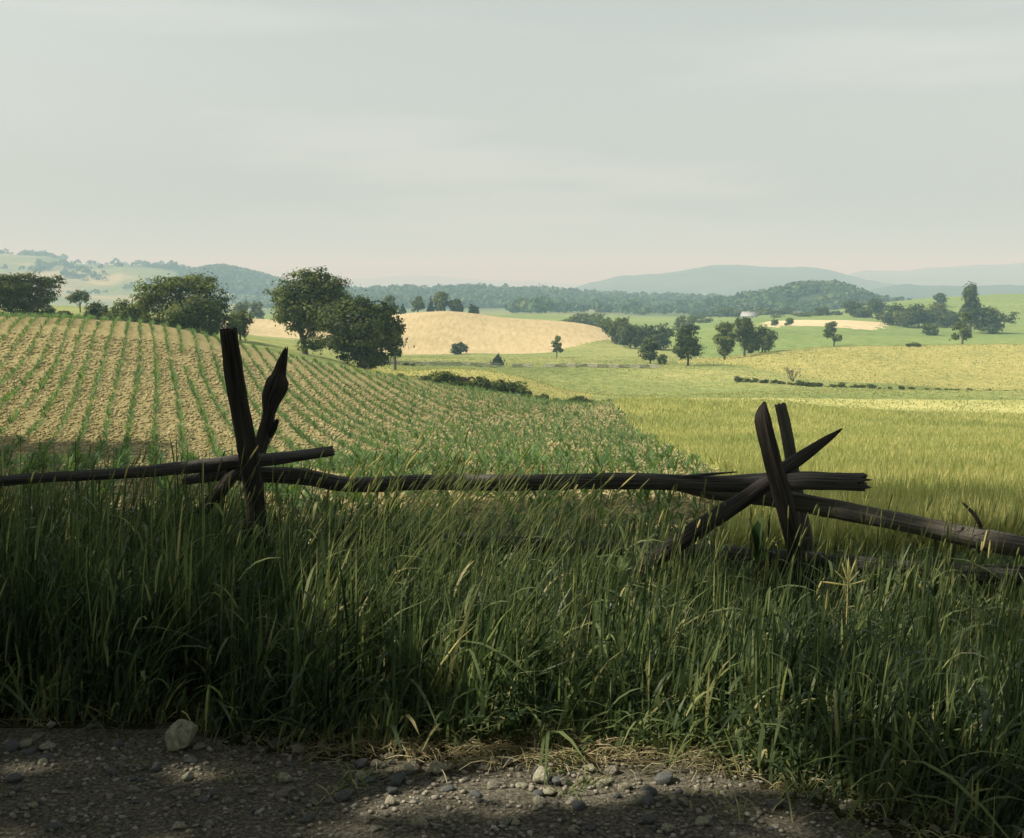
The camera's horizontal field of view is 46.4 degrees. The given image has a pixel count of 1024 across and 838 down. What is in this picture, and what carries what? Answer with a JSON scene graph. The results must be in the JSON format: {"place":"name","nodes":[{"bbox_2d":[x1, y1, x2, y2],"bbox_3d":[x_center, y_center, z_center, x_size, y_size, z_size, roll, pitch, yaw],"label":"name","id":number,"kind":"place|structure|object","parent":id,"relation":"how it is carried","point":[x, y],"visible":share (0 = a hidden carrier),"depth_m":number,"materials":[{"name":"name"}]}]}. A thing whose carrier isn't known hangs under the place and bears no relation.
{"place":"outdoors","nodes":[
{"label":"outdoors","id":0,"kind":"place"},
{"bbox_2d":[0,254,264,304],"bbox_3d":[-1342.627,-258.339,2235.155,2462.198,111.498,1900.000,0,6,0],"label":"pasture hill","id":1,"kind":"structure","parent":0,"point":[116,280],"depth_m":1869.16,"materials":[{"name":"green plant"}]},
{"bbox_2d":[0,248,261,303],"bbox_3d":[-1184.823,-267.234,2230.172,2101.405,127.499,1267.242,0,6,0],"label":"woods","id":2,"kind":"object","parent":1,"relation":"on","point":[40,266],"visible":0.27,"depth_m":2040.72,"materials":[{"name":"green plant"}]},
{"bbox_2d":[1,304,688,316],"bbox_3d":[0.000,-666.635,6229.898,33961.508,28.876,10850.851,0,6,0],"label":"farmland","id":3,"kind":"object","parent":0,"point":[480,311],"visible":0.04,"depth_m":1034.93,"materials":[{"name":"plant"}]},
{"bbox_2d":[175,263,357,294],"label":"woods","id":4,"kind":"object","parent":3,"relation":"on","point":[249,281],"visible":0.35,"depth_m":1871.20,"materials":[{"name":"green plant"}]},
{"bbox_2d":[504,295,703,314],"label":"woods","id":5,"kind":"object","parent":3,"relation":"on","point":[543,304],"visible":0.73,"depth_m":966.03,"materials":[{"name":"green plant"}]},
{"bbox_2d":[0,316,735,565],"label":"corn field","id":6,"kind":"structure","parent":0,"point":[119,331],"depth_m":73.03,"materials":[{"name":"brown soil"}]},
{"bbox_2d":[13,320,700,524],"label":"field weeds","id":7,"kind":"object","parent":6,"relation":"on","point":[405,428],"visible":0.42,"depth_m":56.15,"materials":[{"name":"green plant"}]},
{"bbox_2d":[0,310,738,542],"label":"corn rows","id":8,"kind":"object","parent":6,"relation":"on","point":[127,438],"visible":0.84,"depth_m":54.62,"materials":[{"name":"green plant"}]},
{"bbox_2d":[109,511,1023,586],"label":"rank grass","id":9,"kind":"structure","parent":6,"relation":"on","point":[835,547],"depth_m":10.96,"materials":[{"name":"green plant"}]},
{"bbox_2d":[579,454,615,471],"bbox_3d":[2.006,0.998,27.940,1.182,0.538,0.476,-6,8,-42],"label":"corn plant","id":10,"kind":"object","parent":6,"relation":"on","point":[600,461],"visible":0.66,"depth_m":27.84,"materials":[{"name":"green plant"}]},
{"bbox_2d":[221,311,610,353],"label":"hay field","id":11,"kind":"structure","parent":0,"point":[437,332],"depth_m":355.39,"materials":[{"name":"beige plant"}]},
{"bbox_2d":[233,300,249,313],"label":"tree","id":12,"kind":"object","parent":11,"relation":"on","point":[239,306],"visible":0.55,"depth_m":417.99,"materials":[{"name":"green plant"}]},
{"bbox_2d":[248,300,264,318],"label":"tree","id":13,"kind":"object","parent":11,"relation":"on","point":[256,310],"visible":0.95,"depth_m":426.96,"materials":[{"name":"green plant"}]},
{"bbox_2d":[594,317,611,327],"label":"tree","id":14,"kind":"object","parent":11,"relation":"on","point":[599,322],"visible":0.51,"depth_m":427.28,"materials":[{"name":"green plant"}]},
{"bbox_2d":[380,294,504,308],"bbox_3d":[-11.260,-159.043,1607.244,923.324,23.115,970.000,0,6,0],"label":"wooded ridge","id":15,"kind":"structure","parent":0,"point":[480,307],"depth_m":1283.54,"materials":[{"name":"green plant"}]},
{"bbox_2d":[239,282,730,307],"bbox_3d":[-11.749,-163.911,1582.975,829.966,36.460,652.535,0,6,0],"label":"woods","id":16,"kind":"object","parent":15,"relation":"on","point":[479,294],"visible":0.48,"depth_m":1464.47,"materials":[{"name":"green plant"}]},
{"bbox_2d":[331,275,583,288],"bbox_3d":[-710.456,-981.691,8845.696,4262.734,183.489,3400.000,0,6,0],"label":"mountain","id":17,"kind":"structure","parent":0,"point":[420,280],"depth_m":8707.21,"materials":[{"name":"blue"}]},
{"bbox_2d":[0,722,1023,837],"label":"gravel road","id":18,"kind":"structure","parent":0,"point":[648,794],"depth_m":4.69,"materials":[{"name":"grey gravel"}]},
{"bbox_2d":[113,738,122,747],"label":"stone","id":19,"kind":"object","parent":18,"relation":"on","point":[117,743],"visible":1,"depth_m":5.23,"materials":[{"name":"stone"}]},
{"bbox_2d":[165,719,197,751],"bbox_3d":[-1.450,1.380,5.236,0.143,0.145,0.118,-3,7,-23],"label":"boulder","id":20,"kind":"object","parent":18,"relation":"on","point":[180,734],"visible":1,"depth_m":5.18,"materials":[{"name":"stone"}]},
{"bbox_2d":[355,770,366,781],"bbox_3d":[-0.614,1.459,4.879,0.049,0.046,0.059,-2,7,-19],"label":"stone","id":21,"kind":"object","parent":18,"relation":"on","point":[359,774],"visible":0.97,"depth_m":4.86,"materials":[{"name":"grey stone"}]},
{"bbox_2d":[428,760,449,774],"bbox_3d":[-0.302,1.447,4.957,0.085,0.057,0.100,-2,7,-16],"label":"stone","id":22,"kind":"object","parent":18,"relation":"on","point":[434,770],"visible":0.98,"depth_m":4.92,"materials":[{"name":"grey stone"}]},
{"bbox_2d":[477,763,492,771],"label":"stone","id":23,"kind":"object","parent":18,"relation":"on","point":[481,767],"visible":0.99,"depth_m":4.95,"materials":[{"name":"grey stone"}]},
{"bbox_2d":[0,707,1023,837],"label":"edge tufts","id":24,"kind":"object","parent":18,"relation":"on","point":[781,796],"visible":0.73,"depth_m":4.75,"materials":[{"name":"green plant"}]},
{"bbox_2d":[532,765,549,782],"bbox_3d":[0.119,1.450,4.860,0.072,0.068,0.084,0,6,2],"label":"stone","id":25,"kind":"object","parent":18,"relation":"on","point":[538,776],"visible":0.96,"depth_m":4.83,"materials":[{"name":"beige stone"}]},
{"bbox_2d":[595,779,609,787],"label":"stone","id":26,"kind":"object","parent":18,"relation":"on","point":[599,784],"visible":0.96,"depth_m":4.80,"materials":[{"name":"beige stone"}]},
{"bbox_2d":[655,771,672,784],"bbox_3d":[0.624,1.462,4.862,0.068,0.050,0.088,3,7,22],"label":"stone","id":27,"kind":"object","parent":18,"relation":"on","point":[666,777],"visible":0.99,"depth_m":4.83,"materials":[{"name":"grey stone"}]},
{"bbox_2d":[0,305,1023,408],"bbox_3d":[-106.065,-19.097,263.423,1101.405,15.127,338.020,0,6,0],"label":"meadow","id":28,"kind":"structure","parent":0,"point":[608,348],"depth_m":186.45,"materials":[{"name":"green plant"}]},
{"bbox_2d":[0,269,67,316],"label":"oak tree","id":29,"kind":"object","parent":28,"relation":"on","point":[15,289],"visible":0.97,"depth_m":138.73,"materials":[{"name":"green plant"}]},
{"bbox_2d":[34,305,57,315],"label":"bush","id":30,"kind":"object","parent":28,"relation":"on","point":[49,310],"visible":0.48,"depth_m":158.78,"materials":[{"name":"green plant"}]},
{"bbox_2d":[65,289,91,311],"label":"tree","id":31,"kind":"object","parent":28,"relation":"on","point":[77,296],"visible":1,"depth_m":213.20,"materials":[{"name":"green plant"}]},
{"bbox_2d":[82,300,109,319],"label":"tree","id":32,"kind":"object","parent":28,"relation":"on","point":[96,309],"visible":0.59,"depth_m":148.72,"materials":[{"name":"green plant"}]},
{"bbox_2d":[109,298,151,321],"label":"tree","id":33,"kind":"object","parent":28,"relation":"on","point":[124,309],"visible":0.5,"depth_m":136.56,"materials":[{"name":"green plant"}]},
{"bbox_2d":[127,271,245,335],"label":"elm tree","id":34,"kind":"object","parent":28,"relation":"on","point":[195,310],"visible":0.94,"depth_m":126.28,"materials":[{"name":"green plant"}]},
{"bbox_2d":[227,308,254,340],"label":"tree","id":35,"kind":"object","parent":28,"relation":"on","point":[241,316],"visible":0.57,"depth_m":132.28,"materials":[{"name":"green plant"}]},
{"bbox_2d":[262,265,360,354],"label":"maple tree","id":36,"kind":"object","parent":28,"relation":"on","point":[297,307],"visible":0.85,"depth_m":122.30,"materials":[{"name":"green plant"}]},
{"bbox_2d":[425,370,462,384],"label":"bush","id":37,"kind":"object","parent":28,"relation":"on","point":[444,376],"visible":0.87,"depth_m":103.99,"materials":[{"name":"green plant"}]},
{"bbox_2d":[450,341,468,354],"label":"tree","id":38,"kind":"object","parent":28,"relation":"on","point":[460,347],"visible":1,"depth_m":306.63,"materials":[{"name":"green plant"}]},
{"bbox_2d":[368,367,592,399],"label":"grass mound","id":39,"kind":"object","parent":28,"relation":"on","point":[531,388],"depth_m":134.88,"materials":[{"name":"plant"}]},
{"bbox_2d":[311,290,414,369],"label":"maple tree","id":40,"kind":"object","parent":39,"relation":"on","point":[356,335],"visible":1,"depth_m":116.41,"materials":[{"name":"green plant"}]},
{"bbox_2d":[390,320,403,369],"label":"young tree","id":41,"kind":"object","parent":39,"relation":"on","point":[398,352],"visible":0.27,"depth_m":149.84,"materials":[{"name":"green plant"}]},
{"bbox_2d":[472,376,493,390],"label":"bush","id":42,"kind":"object","parent":28,"relation":"on","point":[485,382],"visible":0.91,"depth_m":103.31,"materials":[{"name":"green plant"}]},
{"bbox_2d":[488,352,506,364],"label":"spruce tree","id":43,"kind":"object","parent":28,"relation":"on","point":[498,359],"visible":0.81,"depth_m":215.43,"materials":[{"name":"green plant"}]},
{"bbox_2d":[490,379,516,393],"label":"bush","id":44,"kind":"object","parent":28,"relation":"on","point":[502,382],"visible":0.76,"depth_m":104.17,"materials":[{"name":"green plant"}]},
{"bbox_2d":[499,381,530,394],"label":"bush","id":45,"kind":"object","parent":28,"relation":"on","point":[521,388],"visible":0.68,"depth_m":104.81,"materials":[{"name":"green plant"}]},
{"bbox_2d":[386,360,659,367],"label":"rail fence","id":46,"kind":"object","parent":28,"relation":"on","point":[528,365],"visible":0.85,"depth_m":203.68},
{"bbox_2d":[551,335,562,357],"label":"tree","id":47,"kind":"object","parent":28,"relation":"on","point":[556,345],"visible":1,"depth_m":280.87,"materials":[{"name":"green plant"}]},
{"bbox_2d":[600,317,630,343],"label":"tree","id":48,"kind":"object","parent":28,"relation":"on","point":[609,328],"visible":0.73,"depth_m":343.45,"materials":[{"name":"green plant"}]},
{"bbox_2d":[616,323,645,347],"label":"tree","id":49,"kind":"object","parent":28,"relation":"on","point":[627,334],"visible":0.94,"depth_m":327.44,"materials":[{"name":"green plant"}]},
{"bbox_2d":[637,337,661,363],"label":"tree","id":50,"kind":"object","parent":28,"relation":"on","point":[648,353],"visible":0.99,"depth_m":233.96,"materials":[{"name":"green plant"}]},
{"bbox_2d":[640,323,676,349],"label":"tree","id":51,"kind":"object","parent":28,"relation":"on","point":[661,334],"visible":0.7,"depth_m":322.83,"materials":[{"name":"green plant"}]},
{"bbox_2d":[656,354,667,364],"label":"tree","id":52,"kind":"object","parent":28,"relation":"on","point":[661,358],"visible":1,"depth_m":228.78,"materials":[{"name":"green plant"}]},
{"bbox_2d":[345,343,1023,413],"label":"meadow tufts","id":53,"kind":"object","parent":28,"relation":"on","point":[634,362],"visible":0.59,"depth_m":189.21,"materials":[{"name":"green plant"}]},
{"bbox_2d":[672,324,706,365],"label":"tree","id":54,"kind":"object","parent":28,"relation":"on","point":[686,344],"visible":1,"depth_m":215.95,"materials":[{"name":"green plant"}]},
{"bbox_2d":[0,579,1023,837],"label":"grass verge","id":55,"kind":"object","parent":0,"point":[80,723],"depth_m":5.19,"materials":[{"name":"plant"}]},
{"bbox_2d":[267,738,286,747],"bbox_3d":[-1.029,1.429,5.263,0.085,0.041,0.065,-5,8,-38],"label":"stone","id":56,"kind":"object","parent":55,"relation":"on","point":[272,742],"visible":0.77,"depth_m":5.24,"materials":[{"name":"grey stone"}]},
{"bbox_2d":[261,496,306,562],"bbox_3d":[-1.294,0.881,6.838,0.265,0.890,0.138,0,6,0],"label":"weed plant","id":57,"kind":"object","parent":55,"relation":"on","point":[279,501],"visible":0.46,"depth_m":6.80,"materials":[{"name":"green plant"}]},
{"bbox_2d":[289,742,305,753],"bbox_3d":[-0.931,1.435,5.205,0.071,0.041,0.094,-2,7,-19],"label":"stone","id":58,"kind":"object","parent":55,"relation":"on","point":[295,749],"visible":0.91,"depth_m":5.18,"materials":[{"name":"grey stone"}]},
{"bbox_2d":[467,709,489,740],"bbox_3d":[-0.144,1.366,5.190,0.099,0.182,0.187,-2,6,-15],"label":"dock plant","id":59,"kind":"object","parent":55,"relation":"on","point":[472,714],"visible":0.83,"depth_m":5.19,"materials":[{"name":"green plant"}]},
{"bbox_2d":[0,420,1023,837],"bbox_3d":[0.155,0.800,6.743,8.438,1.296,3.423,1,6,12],"label":"grass stalks","id":60,"kind":"object","parent":55,"relation":"on","point":[450,550],"depth_m":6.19,"materials":[{"name":"green plant"}]},
{"bbox_2d":[0,427,1023,645],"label":"grass seed heads","id":61,"kind":"object","parent":60,"relation":"attached to","point":[501,472],"depth_m":6.28,"materials":[{"name":"green plant"}]},
{"bbox_2d":[0,327,1023,590],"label":"split rail fence","id":62,"kind":"object","parent":55,"relation":"on","point":[780,483],"visible":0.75,"depth_m":7.48,"materials":[{"name":"brown wood"}]},
{"bbox_2d":[0,695,1023,837],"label":"straw litter","id":63,"kind":"object","parent":55,"relation":"on","point":[497,745],"visible":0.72,"depth_m":5.08,"materials":[{"name":"beige plant"}]},
{"bbox_2d":[499,707,528,746],"bbox_3d":[0.014,1.362,5.181,0.132,0.190,0.159,3,7,24],"label":"dock plant","id":64,"kind":"object","parent":55,"relation":"on","point":[510,730],"visible":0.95,"depth_m":5.17,"materials":[{"name":"green plant"}]},
{"bbox_2d":[606,556,634,607],"bbox_3d":[0.555,1.040,6.154,0.129,0.660,0.126,-5,8,-37],"label":"sunlit weed","id":65,"kind":"object","parent":55,"relation":"on","point":[615,567],"visible":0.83,"depth_m":6.13,"materials":[{"name":"green plant"}]},
{"bbox_2d":[736,516,779,600],"bbox_3d":[1.438,0.934,6.891,0.271,0.770,0.221,3,7,22],"label":"milkweed plant","id":66,"kind":"object","parent":55,"relation":"on","point":[757,534],"visible":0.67,"depth_m":6.87,"materials":[{"name":"green plant"}]},
{"bbox_2d":[821,557,864,641],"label":"bristly grass","id":67,"kind":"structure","parent":55,"relation":"on","point":[847,577],"depth_m":6.23,"materials":[{"name":"green plant"}]},
{"bbox_2d":[838,798,854,810],"bbox_3d":[1.304,1.497,4.638,0.105,0.036,0.083,-6,9,-44],"label":"stone","id":68,"kind":"object","parent":55,"relation":"on","point":[844,804],"visible":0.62,"depth_m":4.62,"materials":[{"name":"grey stone"}]},
{"bbox_2d":[0,0,1023,283],"label":"sky","id":69,"kind":"structure","parent":0,"point":[553,141],"materials":[{"name":"grey"}]},
{"bbox_2d":[224,294,1023,356],"bbox_3d":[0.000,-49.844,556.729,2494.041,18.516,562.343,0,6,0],"label":"pasture","id":70,"kind":"structure","parent":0,"point":[795,337],"depth_m":426.39,"materials":[{"name":"green plant"}]},
{"bbox_2d":[384,294,398,309],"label":"tree","id":71,"kind":"object","parent":70,"relation":"on","point":[390,297],"visible":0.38,"depth_m":436.95,"materials":[{"name":"green plant"}]},
{"bbox_2d":[410,296,424,311],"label":"tree","id":72,"kind":"object","parent":70,"relation":"on","point":[417,303],"visible":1,"depth_m":436.58,"materials":[{"name":"green plant"}]},
{"bbox_2d":[430,291,449,310],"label":"tree","id":73,"kind":"object","parent":70,"relation":"on","point":[439,299],"visible":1,"depth_m":436.79,"materials":[{"name":"green plant"}]},
{"bbox_2d":[448,298,464,311],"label":"tree","id":74,"kind":"object","parent":70,"relation":"on","point":[456,305],"visible":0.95,"depth_m":436.94,"materials":[{"name":"green plant"}]},
{"bbox_2d":[468,304,479,313],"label":"tree","id":75,"kind":"object","parent":70,"relation":"on","point":[473,309],"visible":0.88,"depth_m":436.72,"materials":[{"name":"green plant"}]},
{"bbox_2d":[569,312,604,325],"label":"tree","id":76,"kind":"object","parent":70,"relation":"on","point":[589,319],"visible":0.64,"depth_m":514.48,"materials":[{"name":"green plant"}]},
{"bbox_2d":[672,315,700,330],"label":"tree","id":77,"kind":"object","parent":70,"relation":"on","point":[683,321],"visible":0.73,"depth_m":467.20,"materials":[{"name":"green plant"}]},
{"bbox_2d":[717,307,741,316],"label":"tree","id":78,"kind":"object","parent":70,"relation":"on","point":[725,311],"visible":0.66,"depth_m":734.79,"materials":[{"name":"green plant"}]},
{"bbox_2d":[740,311,757,317],"bbox_3d":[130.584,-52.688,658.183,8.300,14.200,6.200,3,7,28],"label":"farmhouse","id":79,"kind":"object","parent":70,"relation":"on","point":[748,314],"visible":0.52,"depth_m":656.02,"materials":[{"name":"white"}]},
{"bbox_2d":[753,307,774,314],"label":"tree","id":80,"kind":"object","parent":70,"relation":"on","point":[770,310],"visible":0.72,"depth_m":745.10,"materials":[{"name":"green plant"}]},
{"bbox_2d":[773,309,792,314],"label":"tree","id":81,"kind":"object","parent":70,"relation":"on","point":[782,312],"visible":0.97,"depth_m":694.50,"materials":[{"name":"green plant"}]},
{"bbox_2d":[812,307,831,315],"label":"tree","id":82,"kind":"object","parent":70,"relation":"on","point":[820,311],"visible":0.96,"depth_m":617.03,"materials":[{"name":"green plant"}]},
{"bbox_2d":[822,321,842,346],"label":"tree","id":83,"kind":"object","parent":70,"relation":"on","point":[830,330],"visible":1,"depth_m":324.21,"materials":[{"name":"green plant"}]},
{"bbox_2d":[840,300,863,315],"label":"tree","id":84,"kind":"object","parent":70,"relation":"on","point":[848,305],"visible":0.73,"depth_m":564.93,"materials":[{"name":"green plant"}]},
{"bbox_2d":[852,306,872,317],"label":"tree","id":85,"kind":"object","parent":70,"relation":"on","point":[864,312],"visible":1,"depth_m":556.98,"materials":[{"name":"green plant"}]},
{"bbox_2d":[865,299,885,315],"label":"tree","id":86,"kind":"object","parent":70,"relation":"on","point":[877,306],"visible":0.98,"depth_m":575.58,"materials":[{"name":"green plant"}]},
{"bbox_2d":[879,302,904,324],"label":"tree","id":87,"kind":"object","parent":70,"relation":"on","point":[887,316],"visible":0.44,"depth_m":497.95,"materials":[{"name":"green plant"}]},
{"bbox_2d":[892,309,908,326],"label":"tree","id":88,"kind":"object","parent":70,"relation":"on","point":[895,314],"visible":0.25,"depth_m":487.42,"materials":[{"name":"green plant"}]},
{"bbox_2d":[897,303,941,327],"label":"tree","id":89,"kind":"object","parent":70,"relation":"on","point":[915,314],"visible":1,"depth_m":475.25,"materials":[{"name":"green plant"}]},
{"bbox_2d":[921,323,938,335],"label":"tree","id":90,"kind":"object","parent":70,"relation":"on","point":[930,329],"visible":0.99,"depth_m":397.77,"materials":[{"name":"green plant"}]},
{"bbox_2d":[922,302,952,325],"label":"tree","id":91,"kind":"object","parent":70,"relation":"on","point":[938,308],"visible":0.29,"depth_m":485.19,"materials":[{"name":"green plant"}]},
{"bbox_2d":[933,293,948,303],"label":"tree","id":92,"kind":"object","parent":70,"relation":"on","point":[940,298],"visible":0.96,"depth_m":634.47,"materials":[{"name":"green plant"}]},
{"bbox_2d":[935,311,961,327],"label":"tree","id":93,"kind":"object","parent":70,"relation":"on","point":[948,319],"visible":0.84,"depth_m":467.91,"materials":[{"name":"green plant"}]},
{"bbox_2d":[949,311,973,344],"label":"tree","id":94,"kind":"object","parent":70,"relation":"on","point":[962,326],"visible":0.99,"depth_m":299.64,"materials":[{"name":"green plant"}]},
{"bbox_2d":[959,281,981,332],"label":"tree","id":95,"kind":"object","parent":70,"relation":"on","point":[972,304],"visible":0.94,"depth_m":417.13,"materials":[{"name":"green plant"}]},
{"bbox_2d":[968,307,1022,333],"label":"tree","id":96,"kind":"object","parent":70,"relation":"on","point":[988,320],"visible":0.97,"depth_m":414.88,"materials":[{"name":"green plant"}]},
{"bbox_2d":[575,265,896,296],"bbox_3d":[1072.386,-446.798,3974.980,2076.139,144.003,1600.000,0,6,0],"label":"blue mountain","id":97,"kind":"structure","parent":0,"point":[727,280],"depth_m":3771.48,"materials":[{"name":"rock"},{"name":"soil"},{"name":"vegetation"}]},
{"bbox_2d":[612,396,1023,565],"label":"wheat field","id":98,"kind":"structure","parent":0,"point":[950,405],"depth_m":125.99,"materials":[{"name":"yellow plant"}]},
{"bbox_2d":[760,320,886,329],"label":"grain field","id":99,"kind":"structure","parent":0,"point":[865,325],"depth_m":468.58,"materials":[{"name":"beige plant"}]},
{"bbox_2d":[796,291,850,301],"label":"wooded knoll","id":100,"kind":"structure","parent":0,"point":[811,296],"depth_m":1032.90,"materials":[{"name":"green plant"}]},
{"bbox_2d":[685,279,911,316],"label":"woods","id":101,"kind":"object","parent":100,"relation":"on","point":[835,294],"visible":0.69,"depth_m":1011.16,"materials":[{"name":"green plant"}]},
{"bbox_2d":[677,344,1023,390],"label":"hillside field","id":102,"kind":"structure","parent":0,"point":[975,354],"depth_m":225.57,"materials":[{"name":"yellow plant"}]},
{"bbox_2d":[710,320,738,359],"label":"tree","id":103,"kind":"object","parent":102,"relation":"on","point":[725,337],"visible":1,"depth_m":249.59,"materials":[{"name":"green plant"}]},
{"bbox_2d":[732,317,758,355],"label":"tree","id":104,"kind":"object","parent":102,"relation":"on","point":[744,325],"visible":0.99,"depth_m":254.15,"materials":[{"name":"green plant"}]},
{"bbox_2d":[749,324,778,352],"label":"tree","id":105,"kind":"object","parent":102,"relation":"on","point":[765,340],"visible":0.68,"depth_m":263.43,"materials":[{"name":"green plant"}]},
{"bbox_2d":[849,263,1023,285],"bbox_3d":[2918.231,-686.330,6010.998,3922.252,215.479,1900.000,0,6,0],"label":"mountain","id":106,"kind":"structure","parent":0,"point":[999,274],"depth_m":5797.07,"materials":[{"name":"blue"}]},
{"bbox_2d":[866,284,1023,299],"bbox_3d":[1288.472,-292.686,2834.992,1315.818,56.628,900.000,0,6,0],"label":"blue hill","id":107,"kind":"structure","parent":0,"point":[906,291],"depth_m":2742.94,"materials":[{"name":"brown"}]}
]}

